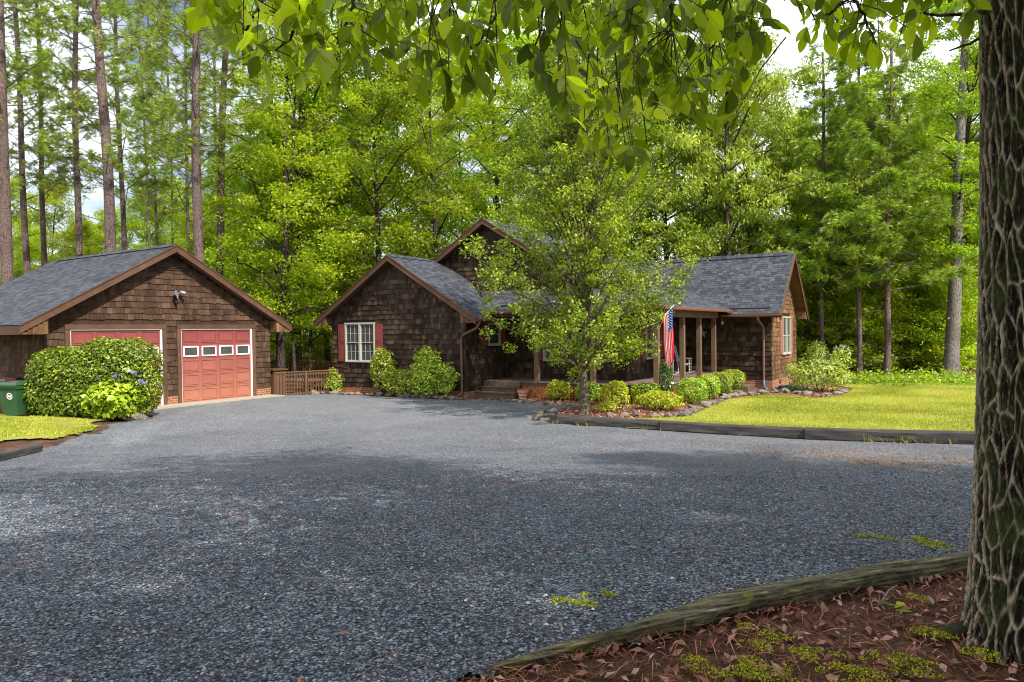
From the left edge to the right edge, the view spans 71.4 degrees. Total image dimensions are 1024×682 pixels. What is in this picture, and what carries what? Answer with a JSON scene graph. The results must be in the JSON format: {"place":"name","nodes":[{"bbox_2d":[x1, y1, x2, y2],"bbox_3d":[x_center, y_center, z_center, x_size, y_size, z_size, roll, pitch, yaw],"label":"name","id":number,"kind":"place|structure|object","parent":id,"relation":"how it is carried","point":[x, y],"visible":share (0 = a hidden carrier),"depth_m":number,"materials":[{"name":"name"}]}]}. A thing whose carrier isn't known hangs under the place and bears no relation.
{"place":"outdoors","nodes":[
{"label":"outdoors","id":0,"kind":"place"},
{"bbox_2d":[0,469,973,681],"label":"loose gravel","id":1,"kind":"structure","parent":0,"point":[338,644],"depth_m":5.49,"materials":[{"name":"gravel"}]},
{"bbox_2d":[0,383,975,437],"bbox_3d":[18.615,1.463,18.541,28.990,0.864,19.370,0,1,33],"label":"lawn","id":2,"kind":"structure","parent":0,"point":[889,384],"depth_m":19.89,"materials":[{"name":"plant"}]},
{"bbox_2d":[0,0,979,330],"label":"sky","id":3,"kind":"structure","parent":0,"point":[788,54],"materials":[{"name":"white"}]},
{"bbox_2d":[0,341,1023,681],"bbox_3d":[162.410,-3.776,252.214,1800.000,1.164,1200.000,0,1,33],"label":"forest floor","id":4,"kind":"structure","parent":0,"point":[848,601],"depth_m":3.54,"materials":[{"name":"soil"}]},
{"bbox_2d":[0,226,57,282],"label":"broadleaf tree","id":5,"kind":"object","parent":4,"relation":"on","point":[34,246],"visible":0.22,"depth_m":41.81,"materials":[{"name":"green plant"}]},
{"bbox_2d":[0,178,72,274],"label":"broadleaf tree","id":6,"kind":"object","parent":4,"relation":"on","point":[17,216],"visible":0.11,"depth_m":46.41,"materials":[{"name":"green plant"}]},
{"bbox_2d":[0,0,84,284],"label":"pine tree","id":7,"kind":"object","parent":4,"relation":"on","point":[6,256],"visible":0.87,"depth_m":26.94,"materials":[{"name":"green plant"}]},
{"bbox_2d":[4,0,86,273],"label":"pine tree","id":8,"kind":"object","parent":4,"relation":"on","point":[17,40],"visible":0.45,"depth_m":30.88,"materials":[{"name":"green plant"}]},
{"bbox_2d":[0,180,103,273],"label":"broadleaf tree","id":9,"kind":"object","parent":4,"relation":"on","point":[51,217],"visible":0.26,"depth_m":46.91,"materials":[{"name":"green plant"}]},
{"bbox_2d":[0,414,108,440],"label":"grass verge","id":10,"kind":"object","parent":4,"relation":"on","point":[64,423],"depth_m":17.03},
{"bbox_2d":[0,380,37,415],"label":"trash bin","id":11,"kind":"object","parent":10,"relation":"on","point":[13,402],"visible":0.85,"depth_m":19.04,"materials":[{"name":"green plastic"}]},
{"bbox_2d":[4,0,105,266],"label":"pine tree","id":12,"kind":"object","parent":4,"relation":"on","point":[42,200],"visible":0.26,"depth_m":32.92,"materials":[{"name":"green plant"}]},
{"bbox_2d":[33,220,104,261],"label":"broadleaf tree","id":13,"kind":"object","parent":4,"relation":"on","point":[87,250],"visible":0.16,"depth_m":41.65,"materials":[{"name":"green plant"}]},
{"bbox_2d":[6,0,155,256],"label":"pine tree","id":14,"kind":"object","parent":4,"relation":"on","point":[76,155],"visible":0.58,"depth_m":29.88,"materials":[{"name":"green plant"}]},
{"bbox_2d":[17,0,172,253],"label":"pine tree","id":15,"kind":"object","parent":4,"relation":"on","point":[107,152],"visible":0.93,"depth_m":27.37,"materials":[{"name":"green plant"}]},
{"bbox_2d":[54,207,156,255],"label":"broadleaf tree","id":16,"kind":"object","parent":4,"relation":"on","point":[99,215],"visible":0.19,"depth_m":43.47,"materials":[{"name":"green plant"}]},
{"bbox_2d":[54,0,179,250],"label":"pine tree","id":17,"kind":"object","parent":4,"relation":"on","point":[121,186],"visible":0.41,"depth_m":33.89,"materials":[{"name":"green plant"}]},
{"bbox_2d":[87,187,183,249],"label":"broadleaf tree","id":18,"kind":"object","parent":4,"relation":"on","point":[151,209],"visible":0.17,"depth_m":49.46,"materials":[{"name":"green plant"}]},
{"bbox_2d":[0,244,291,415],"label":"garage","id":19,"kind":"structure","parent":4,"relation":"on","point":[205,328],"depth_m":23.16,"materials":[{"name":"brown wood"}]},
{"bbox_2d":[71,330,160,404],"bbox_3d":[-11.977,0.875,21.662,0.060,2.413,2.700,0,1,33],"label":"door","id":20,"kind":"structure","parent":19,"relation":"in","point":[78,337],"depth_m":21.70,"materials":[{"name":"red wood"}]},
{"bbox_2d":[182,329,250,402],"bbox_3d":[-10.134,0.811,24.524,0.060,2.413,2.670,0,1,33],"label":"door","id":21,"kind":"structure","parent":19,"relation":"in","point":[215,363],"depth_m":24.45,"materials":[{"name":"red wood"}]},
{"bbox_2d":[100,0,191,245],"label":"pine tree","id":22,"kind":"object","parent":4,"relation":"on","point":[144,201],"visible":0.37,"depth_m":44.90,"materials":[{"name":"green plant"}]},
{"bbox_2d":[109,2,191,245],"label":"pine tree","id":23,"kind":"object","parent":4,"relation":"on","point":[157,237],"visible":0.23,"depth_m":46.60,"materials":[{"name":"green plant"}]},
{"bbox_2d":[55,394,284,416],"bbox_3d":[-10.657,2.145,23.059,1.000,0.215,7.350,0,1,33],"label":"concrete apron","id":24,"kind":"object","parent":4,"relation":"on","point":[176,405],"visible":0.29,"depth_m":23.75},
{"bbox_2d":[127,8,214,243],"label":"pine tree","id":25,"kind":"object","parent":4,"relation":"on","point":[152,175],"visible":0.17,"depth_m":47.63,"materials":[{"name":"green plant"}]},
{"bbox_2d":[126,0,241,251],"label":"pine tree","id":26,"kind":"object","parent":4,"relation":"on","point":[177,155],"visible":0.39,"depth_m":35.54,"materials":[{"name":"green plant"}]},
{"bbox_2d":[121,0,275,262],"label":"pine tree","id":27,"kind":"object","parent":4,"relation":"on","point":[195,142],"visible":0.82,"depth_m":26.30,"materials":[{"name":"green plant"}]},
{"bbox_2d":[160,204,242,278],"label":"broadleaf tree","id":28,"kind":"object","parent":4,"relation":"on","point":[183,240],"visible":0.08,"depth_m":45.15,"materials":[{"name":"green plant"}]},
{"bbox_2d":[166,0,258,268],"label":"pine tree","id":29,"kind":"object","parent":4,"relation":"on","point":[175,148],"visible":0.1,"depth_m":39.28,"materials":[{"name":"green plant"}]},
{"bbox_2d":[150,3,280,275],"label":"pine tree","id":30,"kind":"object","parent":4,"relation":"on","point":[222,180],"visible":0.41,"depth_m":28.75,"materials":[{"name":"green plant"}]},
{"bbox_2d":[162,163,293,307],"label":"broadleaf tree","id":31,"kind":"object","parent":4,"relation":"on","point":[233,184],"visible":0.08,"depth_m":37.32,"materials":[{"name":"green plant"}]},
{"bbox_2d":[178,7,359,365],"bbox_3d":[-10.485,-6.241,31.278,7.789,17.148,6.957,-1,0,-37],"label":"woodland tree","id":32,"kind":"object","parent":4,"relation":"on","point":[300,323],"visible":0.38,"depth_m":30.15,"materials":[{"name":"green plant"}]},
{"bbox_2d":[183,3,390,367],"bbox_3d":[-9.590,-6.247,29.699,8.011,17.143,7.839,0,1,15],"label":"woodland tree","id":33,"kind":"object","parent":4,"relation":"on","point":[284,260],"visible":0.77,"depth_m":28.89,"materials":[{"name":"green plant"}]},
{"bbox_2d":[273,369,338,394],"bbox_3d":[-7.933,1.654,27.605,0.120,1.038,3.170,0,1,33],"label":"wooden railing","id":34,"kind":"object","parent":4,"relation":"on","point":[306,383],"visible":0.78,"depth_m":27.34,"materials":[{"name":"brown wood"}]},
{"bbox_2d":[286,376,325,392],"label":"side deck","id":35,"kind":"structure","parent":4,"relation":"on","point":[301,383],"depth_m":28.80,"materials":[{"name":"brown wood"}]},
{"bbox_2d":[270,360,332,376],"bbox_3d":[-9.082,1.258,31.512,5.304,0.788,0.120,0,1,33],"label":"wooden railing","id":36,"kind":"object","parent":35,"relation":"on","point":[319,363],"visible":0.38,"depth_m":31.43,"materials":[{"name":"brown wood"}]},
{"bbox_2d":[185,0,427,372],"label":"woodland tree","id":37,"kind":"object","parent":4,"relation":"on","point":[308,98],"visible":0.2,"depth_m":32.71,"materials":[{"name":"green plant"}]},
{"bbox_2d":[243,161,371,376],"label":"broadleaf tree","id":38,"kind":"object","parent":4,"relation":"on","point":[310,342],"visible":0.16,"depth_m":33.65,"materials":[{"name":"green plant"}]},
{"bbox_2d":[249,73,388,369],"bbox_3d":[-9.366,-5.927,35.746,8.050,16.244,8.161,0,1,38],"label":"broadleaf tree","id":39,"kind":"object","parent":4,"relation":"on","point":[372,263],"visible":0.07,"depth_m":35.87,"materials":[{"name":"green plant"}]},
{"bbox_2d":[291,54,424,270],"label":"broadleaf tree","id":40,"kind":"object","parent":4,"relation":"on","point":[361,152],"visible":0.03,"depth_m":45.48,"materials":[{"name":"green plant"}]},
{"bbox_2d":[267,0,455,298],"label":"broadleaf tree","id":41,"kind":"object","parent":4,"relation":"on","point":[385,101],"visible":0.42,"depth_m":32.59,"materials":[{"name":"green plant"}]},
{"bbox_2d":[322,67,467,267],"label":"broadleaf tree","id":42,"kind":"object","parent":4,"relation":"on","point":[399,210],"visible":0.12,"depth_m":43.26,"materials":[{"name":"green plant"}]},
{"bbox_2d":[332,7,516,261],"bbox_3d":[-3.411,-6.825,34.953,9.020,17.954,8.898,0,1,31],"label":"broadleaf tree","id":43,"kind":"object","parent":4,"relation":"on","point":[461,189],"visible":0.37,"depth_m":34.12,"materials":[{"name":"green plant"}]},
{"bbox_2d":[386,81,523,248],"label":"broadleaf tree","id":44,"kind":"object","parent":4,"relation":"on","point":[446,126],"visible":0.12,"depth_m":47.00,"materials":[{"name":"green plant"}]},
{"bbox_2d":[383,0,554,232],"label":"broadleaf tree","id":45,"kind":"object","parent":4,"relation":"on","point":[455,143],"visible":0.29,"depth_m":39.16,"materials":[{"name":"green plant"}]},
{"bbox_2d":[0,393,973,681],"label":"gravel drive","id":46,"kind":"structure","parent":4,"relation":"on","point":[262,433],"depth_m":5.89,"materials":[{"name":"gravel"}]},
{"bbox_2d":[0,443,42,460],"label":"landscape timber","id":47,"kind":"object","parent":46,"relation":"on","point":[21,451],"visible":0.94,"depth_m":13.48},
{"bbox_2d":[7,418,972,681],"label":"drive debris","id":48,"kind":"object","parent":46,"relation":"on","point":[499,498],"visible":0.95,"depth_m":8.57,"materials":[{"name":"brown wood"}]},
{"bbox_2d":[550,415,659,430],"bbox_3d":[2.277,2.016,17.683,2.972,0.274,0.181,0,1,33],"label":"landscape timber","id":49,"kind":"object","parent":46,"relation":"on","point":[650,424],"visible":0.92,"depth_m":17.58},
{"bbox_2d":[449,428,973,484],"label":"dry weeds","id":50,"kind":"object","parent":46,"relation":"on","point":[870,462],"visible":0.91,"depth_m":11.38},
{"bbox_2d":[550,532,1000,681],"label":"moss","id":51,"kind":"object","parent":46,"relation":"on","point":[791,649],"visible":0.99,"depth_m":3.33,"materials":[{"name":"plant"}]},
{"bbox_2d":[467,34,569,229],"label":"broadleaf tree","id":52,"kind":"object","parent":4,"relation":"on","point":[515,116],"visible":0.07,"depth_m":48.74,"materials":[{"name":"green plant"}]},
{"bbox_2d":[312,218,808,401],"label":"house","id":53,"kind":"structure","parent":4,"relation":"on","point":[401,307],"depth_m":27.73,"materials":[{"name":"brown wood"}]},
{"bbox_2d":[344,322,374,361],"bbox_3d":[-6.024,0.055,28.204,1.610,1.570,0.085,0,1,33],"label":"window","id":54,"kind":"structure","parent":53,"relation":"in","point":[359,337],"depth_m":28.18,"materials":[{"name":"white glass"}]},
{"bbox_2d":[658,305,673,365],"bbox_3d":[4.701,-0.168,22.277,0.318,1.915,0.811,-1,1,-28],"label":"flag","id":55,"kind":"object","parent":53,"relation":"attached to","point":[668,338],"visible":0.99,"depth_m":21.99,"materials":[{"name":"multicoloured fabric"}]},
{"bbox_2d":[463,0,676,283],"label":"broadleaf tree","id":56,"kind":"object","parent":4,"relation":"on","point":[531,81],"visible":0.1,"depth_m":35.62,"materials":[{"name":"green plant"}]},
{"bbox_2d":[182,0,1023,669],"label":"hickory tree","id":57,"kind":"object","parent":4,"relation":"on","point":[992,618],"visible":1,"depth_m":3.35,"materials":[{"name":"green plant"}]},
{"bbox_2d":[558,85,685,283],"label":"broadleaf tree","id":58,"kind":"object","parent":4,"relation":"on","point":[672,170],"visible":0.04,"depth_m":44.20,"materials":[{"name":"green plant"}]},
{"bbox_2d":[271,333,976,386],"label":"undergrowth","id":59,"kind":"object","parent":4,"relation":"on","point":[895,377],"visible":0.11,"depth_m":29.37,"materials":[{"name":"green plant"}]},
{"bbox_2d":[473,382,851,418],"bbox_3d":[6.939,1.952,24.665,15.564,0.024,8.848,-1,1,-19],"label":"mulch bed","id":60,"kind":"object","parent":4,"relation":"on","point":[567,412],"visible":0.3,"depth_m":22.64,"materials":[{"name":"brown wood"}]},
{"bbox_2d":[545,379,572,399],"bbox_3d":[1.602,1.678,24.408,0.981,0.760,0.833,0,1,33],"label":"nandina","id":61,"kind":"object","parent":60,"relation":"on","point":[555,390],"visible":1,"depth_m":24.23,"materials":[{"name":"green plant"}]},
{"bbox_2d":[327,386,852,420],"bbox_3d":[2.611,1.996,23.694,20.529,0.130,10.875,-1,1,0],"label":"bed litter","id":62,"kind":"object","parent":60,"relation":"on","point":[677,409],"visible":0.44,"depth_m":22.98,"materials":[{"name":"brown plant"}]},
{"bbox_2d":[458,1,723,414],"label":"pear tree","id":63,"kind":"object","parent":60,"relation":"on","point":[583,247],"visible":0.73,"depth_m":19.56,"materials":[{"name":"green plant"}]},
{"bbox_2d":[599,380,629,402],"bbox_3d":[3.294,1.649,22.813,0.999,0.822,0.837,0,1,33],"label":"azalea","id":64,"kind":"object","parent":60,"relation":"on","point":[616,390],"visible":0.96,"depth_m":22.64,"materials":[{"name":"green plant"}]},
{"bbox_2d":[635,390,686,409],"bbox_3d":[4.353,1.766,21.012,1.674,0.622,0.846,0,1,33],"label":"azalea","id":65,"kind":"object","parent":60,"relation":"on","point":[667,400],"visible":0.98,"depth_m":20.87,"materials":[{"name":"yellow plant"}]},
{"bbox_2d":[659,361,673,397],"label":"holly","id":66,"kind":"object","parent":60,"relation":"on","point":[665,368],"visible":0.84,"depth_m":22.72,"materials":[{"name":"green plant"}]},
{"bbox_2d":[674,377,707,403],"bbox_3d":[5.699,1.582,22.642,1.031,0.900,1.032,0,1,33],"label":"box bush","id":67,"kind":"object","parent":60,"relation":"on","point":[687,395],"visible":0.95,"depth_m":22.38,"materials":[{"name":"green plant"}]},
{"bbox_2d":[695,374,721,398],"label":"box bush","id":68,"kind":"object","parent":60,"relation":"on","point":[713,385],"visible":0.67,"depth_m":23.92,"materials":[{"name":"green plant"}]},
{"bbox_2d":[783,341,855,392],"bbox_3d":[11.367,0.921,26.436,2.558,1.978,1.911,0,1,33],"label":"abelia","id":69,"kind":"object","parent":60,"relation":"on","point":[802,374],"visible":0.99,"depth_m":26.22,"materials":[{"name":"green plant"}]},
{"bbox_2d":[593,14,764,261],"bbox_3d":[8.964,-8.023,39.919,10.222,19.884,10.434,-1,1,8],"label":"broadleaf tree","id":70,"kind":"object","parent":4,"relation":"on","point":[753,145],"visible":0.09,"depth_m":38.72,"materials":[{"name":"green plant"}]},
{"bbox_2d":[489,551,968,674],"bbox_3d":[2.142,1.462,4.295,4.928,0.165,0.300,-1,1,-22],"label":"mossy timber","id":71,"kind":"object","parent":4,"relation":"on","point":[717,606],"visible":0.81,"depth_m":3.96,"materials":[{"name":"wood"}]},
{"bbox_2d":[440,568,1023,681],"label":"pine straw","id":72,"kind":"object","parent":4,"relation":"on","point":[780,658],"visible":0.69,"depth_m":3.44,"materials":[{"name":"plant"}]},
{"bbox_2d":[660,420,804,438],"bbox_3d":[4.869,1.985,15.972,3.201,0.285,0.172,0,1,33],"label":"landscape timber","id":73,"kind":"object","parent":4,"relation":"on","point":[743,430],"visible":0.91,"depth_m":15.85,"materials":[{"name":"wood"}]},
{"bbox_2d":[649,61,821,264],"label":"broadleaf tree","id":74,"kind":"object","parent":4,"relation":"on","point":[756,227],"visible":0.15,"depth_m":39.66,"materials":[{"name":"green plant"}]},
{"bbox_2d":[458,571,1021,681],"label":"leaf litter","id":75,"kind":"object","parent":4,"relation":"on","point":[823,623],"visible":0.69,"depth_m":3.49,"materials":[{"name":"brown plant"}]},
{"bbox_2d":[631,0,868,261],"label":"woodland tree","id":76,"kind":"object","parent":4,"relation":"on","point":[689,144],"visible":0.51,"depth_m":34.48,"materials":[{"name":"green plant"}]},
{"bbox_2d":[739,110,842,367],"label":"broadleaf tree","id":77,"kind":"object","parent":4,"relation":"on","point":[794,217],"visible":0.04,"depth_m":41.83,"materials":[{"name":"green plant"}]},
{"bbox_2d":[796,283,841,371],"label":"broadleaf tree","id":78,"kind":"object","parent":4,"relation":"on","point":[799,344],"visible":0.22,"depth_m":36.27,"materials":[{"name":"green plant"}]},
{"bbox_2d":[775,235,870,362],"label":"broadleaf tree","id":79,"kind":"object","parent":4,"relation":"on","point":[835,320],"visible":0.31,"depth_m":35.70,"materials":[{"name":"green plant"}]},
{"bbox_2d":[761,40,906,376],"bbox_3d":[15.189,-6.376,34.854,6.302,16.370,6.601,0,0,-45],"label":"pine tree","id":80,"kind":"object","parent":4,"relation":"on","point":[783,233],"visible":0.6,"depth_m":34.46,"materials":[{"name":"green plant"}]},
{"bbox_2d":[806,283,878,374],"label":"broadleaf tree","id":81,"kind":"object","parent":4,"relation":"on","point":[835,339],"visible":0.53,"depth_m":35.56,"materials":[{"name":"green plant"}]},
{"bbox_2d":[777,67,936,372],"bbox_3d":[17.523,-7.179,36.914,7.037,18.139,8.214,1,0,-24],"label":"woodland tree","id":82,"kind":"object","parent":4,"relation":"on","point":[828,110],"visible":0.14,"depth_m":35.82,"materials":[{"name":"green plant"}]},
{"bbox_2d":[799,41,921,375],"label":"pine tree","id":83,"kind":"object","parent":4,"relation":"on","point":[849,89],"visible":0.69,"depth_m":33.08,"materials":[{"name":"green plant"}]},
{"bbox_2d":[824,290,900,371],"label":"broadleaf tree","id":84,"kind":"object","parent":4,"relation":"on","point":[864,331],"visible":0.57,"depth_m":35.54,"materials":[{"name":"green plant"}]},
{"bbox_2d":[846,282,929,372],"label":"broadleaf tree","id":85,"kind":"object","parent":4,"relation":"on","point":[879,329],"visible":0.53,"depth_m":35.56,"materials":[{"name":"green plant"}]},
{"bbox_2d":[828,81,949,371],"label":"pine tree","id":86,"kind":"object","parent":4,"relation":"on","point":[895,217],"visible":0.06,"depth_m":36.72,"materials":[{"name":"green plant"}]},
{"bbox_2d":[805,427,974,444],"bbox_3d":[7.684,1.886,14.084,3.541,0.406,0.192,0,1,33],"label":"landscape timber","id":87,"kind":"object","parent":4,"relation":"on","point":[918,436],"visible":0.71,"depth_m":14.12,"materials":[{"name":"wood"}]},
{"bbox_2d":[809,29,973,377],"bbox_3d":[17.639,-6.372,33.618,6.588,16.358,6.328,0,1,26],"label":"pine tree","id":88,"kind":"object","parent":4,"relation":"on","point":[888,202],"visible":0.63,"depth_m":32.59,"materials":[{"name":"green plant"}]},
{"bbox_2d":[867,257,944,371],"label":"broadleaf tree","id":89,"kind":"object","parent":4,"relation":"on","point":[909,354],"visible":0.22,"depth_m":36.52,"materials":[{"name":"green plant"}]},
{"bbox_2d":[867,112,954,369],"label":"woodland tree","id":90,"kind":"object","parent":4,"relation":"on","point":[915,259],"visible":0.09,"depth_m":37.78,"materials":[{"name":"green plant"}]},
{"bbox_2d":[883,268,946,370],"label":"broadleaf tree","id":91,"kind":"object","parent":4,"relation":"on","point":[924,327],"visible":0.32,"depth_m":36.33,"materials":[{"name":"green plant"}]},
{"bbox_2d":[855,0,979,376],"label":"oak tree","id":92,"kind":"object","parent":4,"relation":"on","point":[957,251],"visible":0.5,"depth_m":33.75,"materials":[{"name":"green plant"}]},
{"bbox_2d":[867,256,977,370],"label":"broadleaf tree","id":93,"kind":"object","parent":4,"relation":"on","point":[927,349],"visible":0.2,"depth_m":36.44,"materials":[{"name":"green plant"}]},
{"bbox_2d":[870,220,977,372],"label":"broadleaf tree","id":94,"kind":"object","parent":4,"relation":"on","point":[931,300],"visible":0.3,"depth_m":35.92,"materials":[{"name":"green plant"}]},
{"bbox_2d":[878,82,978,366],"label":"broadleaf tree","id":95,"kind":"object","parent":4,"relation":"on","point":[912,90],"visible":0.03,"depth_m":41.27,"materials":[{"name":"green plant"}]},
{"bbox_2d":[897,258,977,372],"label":"broadleaf tree","id":96,"kind":"object","parent":4,"relation":"on","point":[938,351],"visible":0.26,"depth_m":35.81,"materials":[{"name":"green plant"}]},
{"bbox_2d":[898,94,979,369],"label":"woodland tree","id":97,"kind":"object","parent":4,"relation":"on","point":[942,160],"visible":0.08,"depth_m":37.92,"materials":[{"name":"green plant"}]},
{"bbox_2d":[904,48,979,367],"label":"broadleaf tree","id":98,"kind":"object","parent":4,"relation":"on","point":[953,121],"visible":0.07,"depth_m":39.56,"materials":[{"name":"green plant"}]},
{"bbox_2d":[919,275,978,368],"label":"broadleaf tree","id":99,"kind":"object","parent":4,"relation":"on","point":[964,351],"visible":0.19,"depth_m":36.26,"materials":[{"name":"green plant"}]},
{"bbox_2d":[936,289,978,370],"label":"broadleaf tree","id":100,"kind":"object","parent":4,"relation":"on","point":[968,362],"visible":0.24,"depth_m":36.66,"materials":[{"name":"green plant"}]},
{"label":"hedge bed","id":101,"kind":"structure","parent":4,"relation":"on","visible":0},
{"bbox_2d":[22,336,164,418],"bbox_3d":[-11.513,1.021,19.766,3.640,2.331,1.792,-1,1,0],"label":"hedge","id":102,"kind":"object","parent":101,"relation":"on","point":[63,377],"visible":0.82,"depth_m":19.15,"materials":[{"name":"green plant"}]},
{"bbox_2d":[79,368,152,420],"bbox_3d":[-10.819,1.447,19.487,1.837,1.468,1.947,-1,1,-24],"label":"hydrangea","id":103,"kind":"object","parent":101,"relation":"on","point":[116,402],"visible":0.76,"depth_m":18.89,"materials":[{"name":"green plant"}]},
{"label":"border mulch","id":104,"kind":"structure","parent":0,"visible":0},
{"bbox_2d":[369,346,397,393],"bbox_3d":[-4.909,1.147,27.097,1.224,1.898,0.952,0,1,33],"label":"holly bush","id":105,"kind":"object","parent":104,"relation":"on","point":[385,358],"visible":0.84,"depth_m":26.93,"materials":[{"name":"green plant"}]},
{"bbox_2d":[381,367,420,394],"bbox_3d":[-4.099,1.542,26.385,1.828,1.118,1.027,0,1,33],"label":"azalea","id":106,"kind":"object","parent":104,"relation":"on","point":[393,387],"visible":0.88,"depth_m":26.19,"materials":[{"name":"green plant"}]},
{"bbox_2d":[408,345,459,396],"bbox_3d":[-2.897,1.121,25.663,2.387,1.950,1.178,0,1,33],"label":"azalea","id":107,"kind":"object","parent":104,"relation":"on","point":[437,380],"visible":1,"depth_m":25.43,"materials":[{"name":"green plant"}]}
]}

